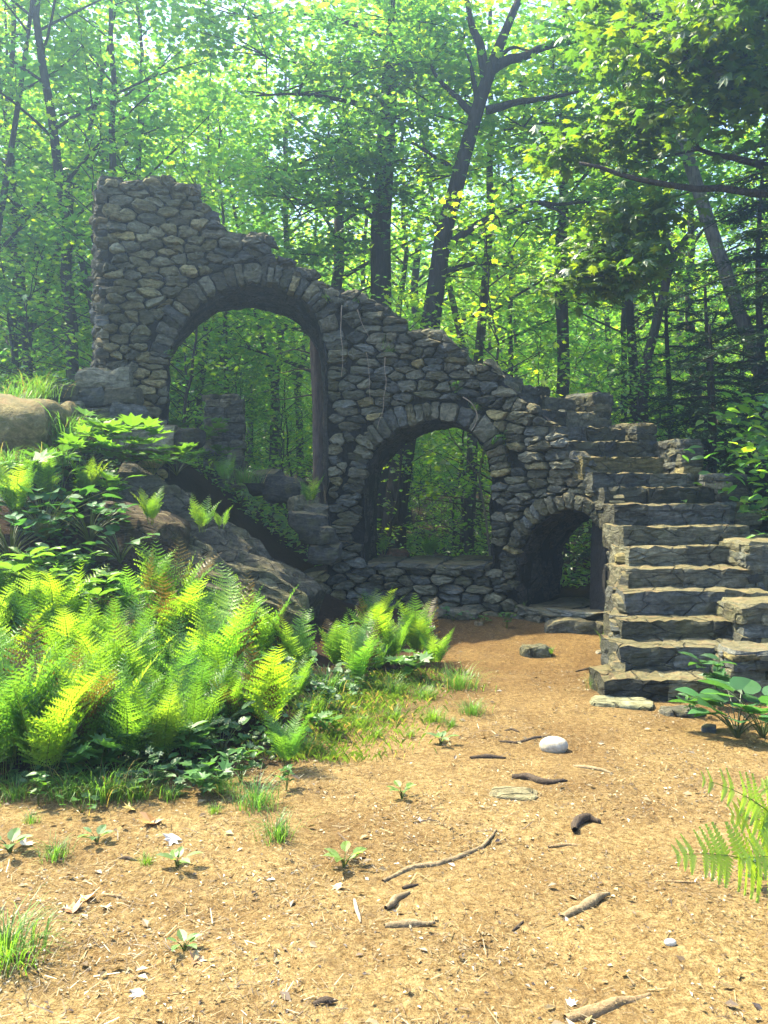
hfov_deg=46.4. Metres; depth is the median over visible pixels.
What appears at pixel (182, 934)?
plantain
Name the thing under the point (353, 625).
leafy herb
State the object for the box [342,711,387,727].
grass tuft
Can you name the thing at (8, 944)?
grass tuft
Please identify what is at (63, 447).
herb clump
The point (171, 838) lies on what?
dead leaf
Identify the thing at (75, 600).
fern
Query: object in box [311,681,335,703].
leafy herb
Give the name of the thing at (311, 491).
fern
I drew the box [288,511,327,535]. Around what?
rubble stone
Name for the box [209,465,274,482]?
grass tuft
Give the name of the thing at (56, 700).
fern
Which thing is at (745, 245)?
forest tree
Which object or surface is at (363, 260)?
forest tree
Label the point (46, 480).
fern
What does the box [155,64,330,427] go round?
forest tree
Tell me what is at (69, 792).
grass tuft
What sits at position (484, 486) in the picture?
forest sapling
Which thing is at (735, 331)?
hemlock tree
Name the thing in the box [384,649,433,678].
leafy herb
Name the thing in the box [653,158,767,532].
hemlock tree
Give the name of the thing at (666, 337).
hemlock tree
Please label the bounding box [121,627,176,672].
fern
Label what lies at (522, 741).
tree root
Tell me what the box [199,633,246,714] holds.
fern
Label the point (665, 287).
forked sapling
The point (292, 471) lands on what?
forest sapling
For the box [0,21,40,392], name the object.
forest tree
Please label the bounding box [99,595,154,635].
fern
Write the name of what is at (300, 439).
forest sapling
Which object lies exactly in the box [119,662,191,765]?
fern
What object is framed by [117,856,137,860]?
stick
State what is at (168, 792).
grass tuft
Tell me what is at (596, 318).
forest tree
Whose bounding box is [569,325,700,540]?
forest sapling
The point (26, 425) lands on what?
mossy boulder
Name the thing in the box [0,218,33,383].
forest tree
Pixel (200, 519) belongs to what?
fern
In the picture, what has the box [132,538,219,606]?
fern
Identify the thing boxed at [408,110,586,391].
forest tree
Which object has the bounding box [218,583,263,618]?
fern
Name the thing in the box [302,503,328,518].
rubble stone
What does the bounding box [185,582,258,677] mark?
fern
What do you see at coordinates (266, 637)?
fern
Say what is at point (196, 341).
forest sapling
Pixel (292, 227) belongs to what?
forest tree
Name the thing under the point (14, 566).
leaf plant
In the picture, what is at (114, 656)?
fern
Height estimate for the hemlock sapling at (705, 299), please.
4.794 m
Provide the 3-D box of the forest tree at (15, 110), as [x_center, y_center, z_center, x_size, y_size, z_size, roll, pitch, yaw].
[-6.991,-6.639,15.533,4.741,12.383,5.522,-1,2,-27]
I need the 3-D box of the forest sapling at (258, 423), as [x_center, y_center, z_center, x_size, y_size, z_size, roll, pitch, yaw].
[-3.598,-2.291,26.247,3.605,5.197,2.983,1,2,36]
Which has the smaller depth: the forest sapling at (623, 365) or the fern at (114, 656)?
the fern at (114, 656)
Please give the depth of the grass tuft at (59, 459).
8.30 m
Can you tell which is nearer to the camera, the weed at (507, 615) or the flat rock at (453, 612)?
the weed at (507, 615)
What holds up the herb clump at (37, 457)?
on the undergrowth at (179, 780)
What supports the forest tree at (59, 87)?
on the ground at (622, 836)
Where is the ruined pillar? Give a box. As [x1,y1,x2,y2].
[202,393,247,490]
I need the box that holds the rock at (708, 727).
[701,723,715,732]
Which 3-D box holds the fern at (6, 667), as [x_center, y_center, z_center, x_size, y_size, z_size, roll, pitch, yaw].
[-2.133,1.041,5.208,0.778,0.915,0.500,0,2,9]
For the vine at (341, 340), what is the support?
hanging from the stone ruin
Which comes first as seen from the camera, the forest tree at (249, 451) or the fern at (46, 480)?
the fern at (46, 480)
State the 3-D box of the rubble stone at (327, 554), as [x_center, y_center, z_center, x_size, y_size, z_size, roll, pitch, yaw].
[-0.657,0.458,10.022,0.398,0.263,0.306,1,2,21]
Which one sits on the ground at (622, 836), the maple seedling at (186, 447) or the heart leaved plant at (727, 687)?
the heart leaved plant at (727, 687)
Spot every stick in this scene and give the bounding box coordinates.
[102,893,125,898]
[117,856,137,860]
[312,996,337,1005]
[353,898,360,922]
[511,920,523,930]
[548,843,581,847]
[573,765,613,773]
[655,880,704,882]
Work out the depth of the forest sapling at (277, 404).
17.77 m
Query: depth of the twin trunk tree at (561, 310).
16.31 m
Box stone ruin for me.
[21,174,767,703]
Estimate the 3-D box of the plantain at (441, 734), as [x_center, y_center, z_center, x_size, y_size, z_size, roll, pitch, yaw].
[0.369,1.475,5.798,0.203,0.093,0.174,1,2,42]
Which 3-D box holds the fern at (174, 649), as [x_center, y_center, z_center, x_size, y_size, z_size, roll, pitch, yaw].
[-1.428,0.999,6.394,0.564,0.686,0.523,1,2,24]
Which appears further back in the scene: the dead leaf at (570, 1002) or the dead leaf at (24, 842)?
the dead leaf at (24, 842)
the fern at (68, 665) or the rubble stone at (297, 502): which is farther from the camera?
the rubble stone at (297, 502)
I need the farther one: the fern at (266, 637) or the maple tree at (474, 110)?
the maple tree at (474, 110)
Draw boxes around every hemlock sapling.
[563,361,694,562]
[567,284,766,565]
[644,325,767,528]
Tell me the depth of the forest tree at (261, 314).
42.13 m
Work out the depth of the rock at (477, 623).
10.19 m
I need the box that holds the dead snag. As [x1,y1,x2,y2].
[270,339,323,503]
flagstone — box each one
[589,695,653,709]
[658,705,704,717]
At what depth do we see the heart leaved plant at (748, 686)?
6.16 m
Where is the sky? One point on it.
(289, 2)
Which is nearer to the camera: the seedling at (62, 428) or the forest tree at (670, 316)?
the seedling at (62, 428)
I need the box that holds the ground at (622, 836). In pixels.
[0,436,767,1023]
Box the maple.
[504,0,767,317]
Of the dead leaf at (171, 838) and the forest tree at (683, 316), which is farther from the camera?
the forest tree at (683, 316)
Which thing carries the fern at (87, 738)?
on the ground at (622, 836)
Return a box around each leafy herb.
[26,772,50,805]
[55,788,100,812]
[61,731,135,780]
[132,757,181,790]
[178,757,233,795]
[199,716,250,753]
[205,696,255,743]
[216,747,264,783]
[244,675,302,703]
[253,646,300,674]
[255,652,301,673]
[277,764,294,790]
[294,703,317,721]
[301,650,347,678]
[305,710,343,735]
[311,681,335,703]
[337,620,375,636]
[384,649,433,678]
[677,693,699,710]
[679,651,742,707]
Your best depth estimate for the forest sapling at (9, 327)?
17.00 m
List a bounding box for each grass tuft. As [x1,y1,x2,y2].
[0,377,57,398]
[0,443,34,468]
[0,766,54,805]
[0,883,125,978]
[2,369,83,397]
[13,806,42,825]
[19,441,82,466]
[24,828,91,863]
[25,757,108,806]
[39,757,171,814]
[102,768,161,805]
[132,849,161,866]
[137,780,186,803]
[200,757,293,816]
[203,765,253,797]
[206,799,229,815]
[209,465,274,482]
[242,804,320,845]
[290,687,367,716]
[296,730,337,755]
[306,660,362,694]
[342,673,369,688]
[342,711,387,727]
[360,671,418,696]
[366,725,385,737]
[374,702,416,720]
[379,334,395,353]
[401,726,416,737]
[405,678,448,699]
[407,702,452,725]
[423,659,498,692]
[440,715,464,727]
[448,691,502,716]
[465,392,480,410]
[584,673,596,689]
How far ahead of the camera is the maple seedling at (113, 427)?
9.09 m
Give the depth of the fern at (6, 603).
6.46 m
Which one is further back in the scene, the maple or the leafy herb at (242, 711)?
the maple
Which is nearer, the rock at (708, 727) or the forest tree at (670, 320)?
the rock at (708, 727)
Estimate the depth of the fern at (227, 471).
9.95 m
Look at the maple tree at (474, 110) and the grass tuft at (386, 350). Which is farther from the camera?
the maple tree at (474, 110)
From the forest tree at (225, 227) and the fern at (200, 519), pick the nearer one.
the fern at (200, 519)
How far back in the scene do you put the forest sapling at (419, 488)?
22.15 m
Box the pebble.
[664,938,676,945]
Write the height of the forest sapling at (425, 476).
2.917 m
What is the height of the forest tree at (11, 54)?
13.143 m
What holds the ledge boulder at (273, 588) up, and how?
on the ground at (622, 836)
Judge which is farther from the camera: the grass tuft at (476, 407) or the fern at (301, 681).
the grass tuft at (476, 407)
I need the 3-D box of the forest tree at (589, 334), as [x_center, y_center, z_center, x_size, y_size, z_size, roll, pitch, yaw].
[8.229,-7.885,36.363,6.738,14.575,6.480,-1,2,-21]
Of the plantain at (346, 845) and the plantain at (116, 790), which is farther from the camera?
the plantain at (116, 790)
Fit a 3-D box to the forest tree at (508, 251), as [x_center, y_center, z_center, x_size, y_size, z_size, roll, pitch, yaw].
[2.918,-5.141,21.488,5.693,12.370,5.198,1,2,34]
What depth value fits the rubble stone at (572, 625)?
9.78 m
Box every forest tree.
[0,0,60,221]
[0,0,121,251]
[0,0,142,392]
[0,0,175,383]
[0,0,177,391]
[0,0,224,325]
[0,0,258,384]
[0,7,126,381]
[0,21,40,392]
[0,67,92,383]
[0,92,96,376]
[0,113,41,390]
[0,125,82,373]
[0,166,35,309]
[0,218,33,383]
[1,4,231,373]
[3,0,295,396]
[6,123,97,368]
[13,0,231,384]
[29,42,221,364]
[31,93,191,403]
[32,115,182,419]
[121,0,308,463]
[127,79,277,424]
[131,103,260,455]
[132,117,289,390]
[143,73,304,447]
[143,118,244,422]
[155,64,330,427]
[168,0,370,514]
[175,174,255,460]
[201,86,333,470]
[204,0,509,482]
[211,147,318,467]
[218,50,370,480]
[239,218,312,449]
[277,6,530,512]
[279,97,456,433]
[287,248,368,424]
[296,25,525,529]
[301,210,410,406]
[350,0,607,554]
[359,216,430,488]
[366,244,433,468]
[391,6,617,459]
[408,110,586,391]
[422,191,543,534]
[442,222,528,486]
[449,172,591,470]
[453,230,547,378]
[489,2,732,438]
[503,0,758,385]
[513,167,640,391]
[518,109,687,423]
[540,241,642,402]
[568,0,767,434]
[590,98,765,407]
[627,228,703,419]
[671,134,767,463]
[677,136,767,454]
[677,229,744,431]
[703,120,767,389]
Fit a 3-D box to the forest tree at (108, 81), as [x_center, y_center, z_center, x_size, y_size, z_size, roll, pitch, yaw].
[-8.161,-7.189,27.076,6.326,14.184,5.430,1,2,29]
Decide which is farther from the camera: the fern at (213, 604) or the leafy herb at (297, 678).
the fern at (213, 604)
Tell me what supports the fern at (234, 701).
on the ground at (622, 836)
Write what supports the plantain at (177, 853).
on the ground at (622, 836)
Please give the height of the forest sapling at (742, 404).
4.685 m
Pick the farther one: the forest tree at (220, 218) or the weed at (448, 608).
the forest tree at (220, 218)
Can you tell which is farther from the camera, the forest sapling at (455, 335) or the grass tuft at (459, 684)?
the forest sapling at (455, 335)
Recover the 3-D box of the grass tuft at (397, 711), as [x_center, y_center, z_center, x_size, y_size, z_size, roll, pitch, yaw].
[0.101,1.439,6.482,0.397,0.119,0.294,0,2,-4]
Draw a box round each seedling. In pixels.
[9,401,116,445]
[36,427,123,470]
[74,405,174,462]
[115,436,198,474]
[147,446,205,475]
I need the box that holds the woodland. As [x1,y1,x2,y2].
[1,203,767,484]
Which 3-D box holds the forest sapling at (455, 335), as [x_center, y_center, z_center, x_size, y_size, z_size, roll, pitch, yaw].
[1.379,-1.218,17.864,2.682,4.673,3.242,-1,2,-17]
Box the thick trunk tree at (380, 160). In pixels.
[119,0,519,552]
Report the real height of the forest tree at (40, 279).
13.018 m
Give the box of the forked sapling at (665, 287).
[555,127,767,422]
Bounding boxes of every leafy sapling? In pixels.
[168,415,229,449]
[188,444,242,468]
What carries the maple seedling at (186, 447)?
on the tilted boulder at (231, 543)
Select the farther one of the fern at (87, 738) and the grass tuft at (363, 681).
the grass tuft at (363, 681)
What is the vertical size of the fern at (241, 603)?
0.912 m
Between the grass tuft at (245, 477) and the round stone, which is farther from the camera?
the grass tuft at (245, 477)
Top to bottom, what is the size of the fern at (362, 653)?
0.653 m
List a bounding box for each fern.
[0,461,36,518]
[0,552,45,613]
[0,572,80,654]
[0,579,28,632]
[0,595,57,661]
[0,609,73,767]
[0,623,23,675]
[0,639,61,678]
[0,641,70,784]
[0,649,119,786]
[1,560,66,622]
[20,649,105,677]
[22,452,67,502]
[23,633,83,673]
[23,668,111,761]
[25,560,107,621]
[28,641,117,766]
[33,616,110,666]
[40,637,111,702]
[42,591,102,649]
[43,606,81,636]
[45,643,166,755]
[57,716,117,769]
[64,615,160,688]
[67,455,110,499]
[78,593,109,626]
[83,597,140,627]
[85,607,167,686]
[86,596,137,655]
[93,664,194,767]
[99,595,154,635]
[106,587,161,647]
[110,550,174,612]
[116,665,165,707]
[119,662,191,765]
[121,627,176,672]
[124,569,208,645]
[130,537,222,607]
[131,606,233,672]
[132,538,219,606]
[132,667,188,706]
[133,486,164,524]
[141,631,208,690]
[141,664,198,697]
[143,593,175,642]
[147,579,219,641]
[154,634,230,706]
[157,631,191,652]
[158,652,235,755]
[175,577,219,626]
[180,606,231,644]
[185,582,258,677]
[189,496,219,531]
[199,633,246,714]
[201,565,264,650]
[207,656,247,731]
[209,586,297,660]
[212,452,236,483]
[214,506,232,528]
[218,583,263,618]
[233,639,298,732]
[245,645,270,678]
[260,596,316,668]
[261,709,310,770]
[280,652,315,705]
[296,476,322,504]
[317,614,358,666]
[321,291,331,302]
[340,608,382,680]
[347,599,396,665]
[357,584,406,626]
[364,629,402,671]
[376,532,390,555]
[384,612,414,665]
[396,593,439,662]
[417,627,454,670]
[418,535,438,555]
[671,768,767,902]
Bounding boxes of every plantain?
[0,828,31,852]
[77,824,112,842]
[103,779,142,798]
[155,846,203,868]
[166,929,202,950]
[323,841,366,867]
[386,780,416,798]
[426,731,458,744]
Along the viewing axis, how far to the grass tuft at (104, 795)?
4.79 m
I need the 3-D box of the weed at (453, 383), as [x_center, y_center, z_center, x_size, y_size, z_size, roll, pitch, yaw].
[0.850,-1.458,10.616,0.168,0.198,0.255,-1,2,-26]
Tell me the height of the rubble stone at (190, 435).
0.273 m
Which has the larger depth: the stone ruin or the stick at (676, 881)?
the stone ruin
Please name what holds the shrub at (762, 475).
on the ground at (622, 836)
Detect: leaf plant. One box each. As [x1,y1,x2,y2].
[0,543,72,584]
[30,546,114,584]
[36,569,154,614]
[126,717,222,767]
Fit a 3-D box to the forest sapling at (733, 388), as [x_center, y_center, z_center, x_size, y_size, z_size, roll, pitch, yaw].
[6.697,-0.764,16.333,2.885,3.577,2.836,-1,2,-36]
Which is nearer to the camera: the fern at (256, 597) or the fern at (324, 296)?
the fern at (256, 597)
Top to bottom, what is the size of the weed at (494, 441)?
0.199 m
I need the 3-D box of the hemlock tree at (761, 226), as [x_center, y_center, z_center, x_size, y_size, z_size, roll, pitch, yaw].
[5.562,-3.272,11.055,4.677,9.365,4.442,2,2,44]
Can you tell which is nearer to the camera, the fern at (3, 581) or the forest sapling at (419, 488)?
the fern at (3, 581)
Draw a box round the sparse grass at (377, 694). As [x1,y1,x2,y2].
[207,667,481,763]
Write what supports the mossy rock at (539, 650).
on the ground at (622, 836)
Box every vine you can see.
[340,305,342,376]
[377,362,385,427]
[448,429,490,555]
[463,397,477,430]
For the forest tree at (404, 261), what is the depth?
22.47 m
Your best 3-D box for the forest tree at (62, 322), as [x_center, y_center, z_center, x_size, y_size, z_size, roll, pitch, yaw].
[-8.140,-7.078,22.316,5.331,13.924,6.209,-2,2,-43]
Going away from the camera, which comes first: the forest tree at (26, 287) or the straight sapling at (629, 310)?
the straight sapling at (629, 310)
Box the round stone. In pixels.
[539,736,567,752]
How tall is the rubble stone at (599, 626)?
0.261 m
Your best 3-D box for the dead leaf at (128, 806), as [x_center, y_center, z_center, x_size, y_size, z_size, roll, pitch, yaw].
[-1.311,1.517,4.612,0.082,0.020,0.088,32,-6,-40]
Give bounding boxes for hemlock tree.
[572,268,753,556]
[645,14,767,533]
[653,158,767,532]
[658,126,767,521]
[699,153,767,509]
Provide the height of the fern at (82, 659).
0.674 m
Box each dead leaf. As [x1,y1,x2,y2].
[20,838,35,844]
[59,898,82,912]
[80,893,94,900]
[122,802,134,809]
[128,988,144,998]
[137,812,162,822]
[162,833,181,845]
[186,950,205,964]
[329,882,343,889]
[566,997,576,1006]
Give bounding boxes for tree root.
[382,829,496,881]
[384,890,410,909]
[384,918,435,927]
[402,884,418,888]
[469,754,505,758]
[500,735,551,743]
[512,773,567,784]
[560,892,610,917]
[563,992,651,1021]
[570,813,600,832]
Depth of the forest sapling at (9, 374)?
15.58 m
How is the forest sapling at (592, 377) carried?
on the ground at (622, 836)
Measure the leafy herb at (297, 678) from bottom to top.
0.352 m
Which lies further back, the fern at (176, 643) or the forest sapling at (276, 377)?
the forest sapling at (276, 377)
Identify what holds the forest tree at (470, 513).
on the ground at (622, 836)
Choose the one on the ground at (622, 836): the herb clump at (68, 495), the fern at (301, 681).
the fern at (301, 681)
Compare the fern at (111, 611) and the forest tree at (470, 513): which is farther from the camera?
the forest tree at (470, 513)
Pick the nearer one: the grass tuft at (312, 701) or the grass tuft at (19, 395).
the grass tuft at (312, 701)
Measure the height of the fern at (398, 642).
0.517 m
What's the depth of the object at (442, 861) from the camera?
4.01 m
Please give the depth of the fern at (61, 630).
6.26 m
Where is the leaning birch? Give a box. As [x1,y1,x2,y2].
[466,0,767,527]
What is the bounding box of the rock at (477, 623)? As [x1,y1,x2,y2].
[474,621,482,625]
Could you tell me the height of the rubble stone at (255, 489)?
0.342 m
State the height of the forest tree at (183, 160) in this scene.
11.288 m
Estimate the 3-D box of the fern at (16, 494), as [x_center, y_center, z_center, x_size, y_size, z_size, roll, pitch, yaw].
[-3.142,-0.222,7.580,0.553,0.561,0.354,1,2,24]
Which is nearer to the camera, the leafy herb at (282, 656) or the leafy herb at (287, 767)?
the leafy herb at (287, 767)
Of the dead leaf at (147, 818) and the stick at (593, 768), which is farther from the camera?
the stick at (593, 768)
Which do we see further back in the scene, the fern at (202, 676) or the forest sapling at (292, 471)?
the forest sapling at (292, 471)
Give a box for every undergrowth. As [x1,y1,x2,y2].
[0,353,591,588]
[0,438,376,795]
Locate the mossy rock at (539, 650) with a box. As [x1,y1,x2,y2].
[519,643,551,657]
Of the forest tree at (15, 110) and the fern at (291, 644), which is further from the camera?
the forest tree at (15, 110)
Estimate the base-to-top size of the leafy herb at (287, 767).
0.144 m
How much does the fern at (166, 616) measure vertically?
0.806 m
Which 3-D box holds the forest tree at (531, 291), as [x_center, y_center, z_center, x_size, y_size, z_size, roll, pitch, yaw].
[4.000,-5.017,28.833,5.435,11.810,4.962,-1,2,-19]
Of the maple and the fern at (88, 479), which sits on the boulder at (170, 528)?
the fern at (88, 479)
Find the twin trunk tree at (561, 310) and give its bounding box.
[410,0,694,560]
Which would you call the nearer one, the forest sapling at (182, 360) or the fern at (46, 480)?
the fern at (46, 480)
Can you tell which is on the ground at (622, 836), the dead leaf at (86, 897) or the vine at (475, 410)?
the dead leaf at (86, 897)
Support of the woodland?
on the ground at (622, 836)
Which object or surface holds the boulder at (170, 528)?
on the ground at (622, 836)
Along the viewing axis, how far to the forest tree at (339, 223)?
19.19 m
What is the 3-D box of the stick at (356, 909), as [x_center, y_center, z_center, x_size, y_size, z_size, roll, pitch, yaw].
[-0.107,1.571,3.538,0.017,0.019,0.201,0,2,-10]
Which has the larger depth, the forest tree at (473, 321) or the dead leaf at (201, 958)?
the forest tree at (473, 321)
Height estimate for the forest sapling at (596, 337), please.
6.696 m
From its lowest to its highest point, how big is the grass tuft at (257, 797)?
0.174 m
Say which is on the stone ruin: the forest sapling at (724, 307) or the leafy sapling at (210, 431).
the leafy sapling at (210, 431)
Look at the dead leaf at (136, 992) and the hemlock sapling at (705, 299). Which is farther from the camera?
the hemlock sapling at (705, 299)
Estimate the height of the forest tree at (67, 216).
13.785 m
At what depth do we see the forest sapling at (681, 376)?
20.18 m
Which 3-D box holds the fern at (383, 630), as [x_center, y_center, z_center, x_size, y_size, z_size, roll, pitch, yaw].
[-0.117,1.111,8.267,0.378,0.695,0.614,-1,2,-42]
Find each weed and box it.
[442,606,468,620]
[449,381,461,392]
[469,614,491,622]
[490,430,506,445]
[498,612,516,627]
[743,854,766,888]
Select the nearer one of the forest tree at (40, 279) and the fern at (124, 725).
the fern at (124, 725)
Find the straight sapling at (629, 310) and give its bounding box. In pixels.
[496,2,715,420]
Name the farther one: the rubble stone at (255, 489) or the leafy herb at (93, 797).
the rubble stone at (255, 489)
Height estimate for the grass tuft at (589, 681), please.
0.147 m
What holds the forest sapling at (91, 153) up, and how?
on the ground at (622, 836)
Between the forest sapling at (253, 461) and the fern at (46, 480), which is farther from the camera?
the forest sapling at (253, 461)
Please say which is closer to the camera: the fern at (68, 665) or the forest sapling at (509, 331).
the fern at (68, 665)
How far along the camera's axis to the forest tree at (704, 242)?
29.14 m
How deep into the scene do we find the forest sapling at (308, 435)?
20.38 m
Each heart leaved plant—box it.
[668,677,767,737]
[689,677,767,737]
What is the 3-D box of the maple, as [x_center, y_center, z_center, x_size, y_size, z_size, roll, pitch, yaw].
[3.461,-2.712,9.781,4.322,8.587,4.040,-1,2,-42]
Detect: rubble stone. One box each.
[174,427,205,450]
[245,468,283,495]
[262,475,308,503]
[287,494,319,511]
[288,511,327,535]
[298,526,338,545]
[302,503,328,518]
[308,543,341,564]
[386,548,408,556]
[434,554,447,557]
[544,617,595,633]
[595,620,603,634]
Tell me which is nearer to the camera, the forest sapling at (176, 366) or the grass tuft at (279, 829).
the grass tuft at (279, 829)
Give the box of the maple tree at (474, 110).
[274,0,674,554]
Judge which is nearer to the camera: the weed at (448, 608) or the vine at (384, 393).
the weed at (448, 608)
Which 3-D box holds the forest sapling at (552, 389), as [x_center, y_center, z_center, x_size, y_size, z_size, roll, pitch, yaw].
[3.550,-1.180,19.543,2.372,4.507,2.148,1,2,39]
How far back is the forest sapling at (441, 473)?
27.82 m
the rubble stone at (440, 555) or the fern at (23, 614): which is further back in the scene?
the rubble stone at (440, 555)
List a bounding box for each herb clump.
[0,447,61,481]
[0,483,121,541]
[0,511,68,559]
[27,500,137,541]
[40,444,88,499]
[71,469,146,501]
[80,524,159,563]
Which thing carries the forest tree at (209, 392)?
on the ground at (622, 836)
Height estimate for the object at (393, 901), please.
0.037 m
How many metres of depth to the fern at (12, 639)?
5.83 m
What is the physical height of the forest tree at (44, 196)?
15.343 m
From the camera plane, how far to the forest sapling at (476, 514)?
23.84 m
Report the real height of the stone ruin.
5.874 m
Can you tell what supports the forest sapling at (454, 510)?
on the ground at (622, 836)
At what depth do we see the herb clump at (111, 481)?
8.53 m
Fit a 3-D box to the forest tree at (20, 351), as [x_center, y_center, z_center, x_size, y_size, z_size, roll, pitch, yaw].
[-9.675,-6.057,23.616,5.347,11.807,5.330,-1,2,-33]
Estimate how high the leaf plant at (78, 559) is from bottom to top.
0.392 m
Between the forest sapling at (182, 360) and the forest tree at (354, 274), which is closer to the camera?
the forest sapling at (182, 360)
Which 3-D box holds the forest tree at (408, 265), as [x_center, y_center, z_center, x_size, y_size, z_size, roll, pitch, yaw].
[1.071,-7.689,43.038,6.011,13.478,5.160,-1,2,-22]
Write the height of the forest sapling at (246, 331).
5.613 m
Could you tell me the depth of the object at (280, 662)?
6.79 m
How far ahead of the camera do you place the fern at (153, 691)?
5.65 m
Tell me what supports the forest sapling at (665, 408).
on the ground at (622, 836)
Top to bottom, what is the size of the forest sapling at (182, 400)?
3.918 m
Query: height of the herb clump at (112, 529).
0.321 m
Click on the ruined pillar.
(231, 407)
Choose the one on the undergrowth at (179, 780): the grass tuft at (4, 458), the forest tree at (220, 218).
the grass tuft at (4, 458)
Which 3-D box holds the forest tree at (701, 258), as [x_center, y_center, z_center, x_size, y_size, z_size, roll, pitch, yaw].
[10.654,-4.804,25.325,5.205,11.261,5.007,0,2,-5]
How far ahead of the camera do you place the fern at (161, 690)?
5.79 m
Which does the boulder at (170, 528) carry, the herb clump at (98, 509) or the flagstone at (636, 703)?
the herb clump at (98, 509)
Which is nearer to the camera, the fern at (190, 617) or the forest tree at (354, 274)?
the fern at (190, 617)
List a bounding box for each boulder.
[0,394,78,460]
[77,501,190,585]
[79,461,327,617]
[162,533,311,645]
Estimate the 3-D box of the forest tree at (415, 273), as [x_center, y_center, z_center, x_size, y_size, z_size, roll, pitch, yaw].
[0.954,-7.218,28.034,7.275,16.064,7.253,0,2,5]
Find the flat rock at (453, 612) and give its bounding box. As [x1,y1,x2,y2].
[427,605,479,619]
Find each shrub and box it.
[675,390,767,538]
[759,473,767,484]
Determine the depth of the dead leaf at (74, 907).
3.54 m
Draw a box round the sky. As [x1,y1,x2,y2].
[0,0,767,462]
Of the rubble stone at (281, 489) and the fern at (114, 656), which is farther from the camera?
the rubble stone at (281, 489)
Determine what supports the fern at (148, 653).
on the ground at (622, 836)
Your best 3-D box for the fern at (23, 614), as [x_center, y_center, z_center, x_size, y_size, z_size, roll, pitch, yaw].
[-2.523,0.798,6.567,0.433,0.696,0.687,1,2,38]
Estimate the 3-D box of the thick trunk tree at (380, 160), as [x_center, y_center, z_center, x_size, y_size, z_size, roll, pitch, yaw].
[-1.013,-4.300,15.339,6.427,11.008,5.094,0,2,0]
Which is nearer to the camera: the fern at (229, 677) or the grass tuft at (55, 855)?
the grass tuft at (55, 855)
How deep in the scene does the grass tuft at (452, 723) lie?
6.23 m
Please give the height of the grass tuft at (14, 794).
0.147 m
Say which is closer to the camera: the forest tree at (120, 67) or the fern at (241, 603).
the fern at (241, 603)
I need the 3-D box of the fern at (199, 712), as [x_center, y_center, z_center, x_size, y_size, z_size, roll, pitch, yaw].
[-1.150,1.196,5.478,0.476,0.622,0.400,0,2,-3]
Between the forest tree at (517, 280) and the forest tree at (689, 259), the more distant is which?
the forest tree at (517, 280)
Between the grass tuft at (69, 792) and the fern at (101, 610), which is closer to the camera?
the grass tuft at (69, 792)
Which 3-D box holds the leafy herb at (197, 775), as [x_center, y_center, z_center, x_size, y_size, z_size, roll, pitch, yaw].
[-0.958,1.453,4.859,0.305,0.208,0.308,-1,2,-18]
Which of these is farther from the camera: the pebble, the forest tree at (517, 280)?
the forest tree at (517, 280)
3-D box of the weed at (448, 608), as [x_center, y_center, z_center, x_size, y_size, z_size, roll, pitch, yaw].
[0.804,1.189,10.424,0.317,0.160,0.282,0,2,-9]
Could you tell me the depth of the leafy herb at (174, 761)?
4.98 m
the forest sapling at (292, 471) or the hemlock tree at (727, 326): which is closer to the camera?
the hemlock tree at (727, 326)
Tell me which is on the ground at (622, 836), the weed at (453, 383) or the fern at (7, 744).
the fern at (7, 744)
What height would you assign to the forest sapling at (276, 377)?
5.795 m
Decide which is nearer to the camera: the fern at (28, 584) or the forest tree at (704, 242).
the fern at (28, 584)
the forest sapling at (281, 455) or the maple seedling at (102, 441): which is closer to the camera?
the maple seedling at (102, 441)
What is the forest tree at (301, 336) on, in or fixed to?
on the ground at (622, 836)
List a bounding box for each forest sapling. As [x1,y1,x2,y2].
[0,172,91,390]
[0,211,91,394]
[0,252,92,388]
[0,312,52,380]
[0,357,32,393]
[1,84,143,371]
[44,339,92,382]
[59,325,91,361]
[89,145,259,452]
[169,308,258,430]
[169,316,234,458]
[169,367,202,454]
[169,378,190,421]
[182,309,270,461]
[189,347,306,499]
[196,335,269,470]
[202,345,291,469]
[231,315,311,477]
[244,377,312,521]
[246,340,312,470]
[257,253,359,485]
[278,399,312,478]
[289,401,312,486]
[297,269,468,547]
[308,432,466,531]
[402,175,616,555]
[406,446,440,529]
[406,449,448,544]
[409,303,518,545]
[410,431,458,531]
[414,328,528,534]
[433,384,523,533]
[443,431,490,540]
[458,438,491,526]
[481,312,603,536]
[489,353,587,526]
[524,292,670,543]
[562,350,649,526]
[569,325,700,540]
[573,331,706,438]
[606,309,683,415]
[612,338,692,439]
[612,390,685,440]
[619,330,765,472]
[649,349,702,438]
[664,262,767,511]
[692,380,756,511]
[703,371,756,492]
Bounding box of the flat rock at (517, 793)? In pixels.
[489,786,537,800]
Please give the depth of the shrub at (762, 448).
9.60 m
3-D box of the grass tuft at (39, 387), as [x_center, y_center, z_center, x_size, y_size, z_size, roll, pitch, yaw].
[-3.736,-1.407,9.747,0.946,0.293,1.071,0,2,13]
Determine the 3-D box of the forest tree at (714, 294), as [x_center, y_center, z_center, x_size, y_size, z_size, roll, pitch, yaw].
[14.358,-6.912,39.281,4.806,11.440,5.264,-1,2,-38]
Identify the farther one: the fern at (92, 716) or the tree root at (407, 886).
the fern at (92, 716)
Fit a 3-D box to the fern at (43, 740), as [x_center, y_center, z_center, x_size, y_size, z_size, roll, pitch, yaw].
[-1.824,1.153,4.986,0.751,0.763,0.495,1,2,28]

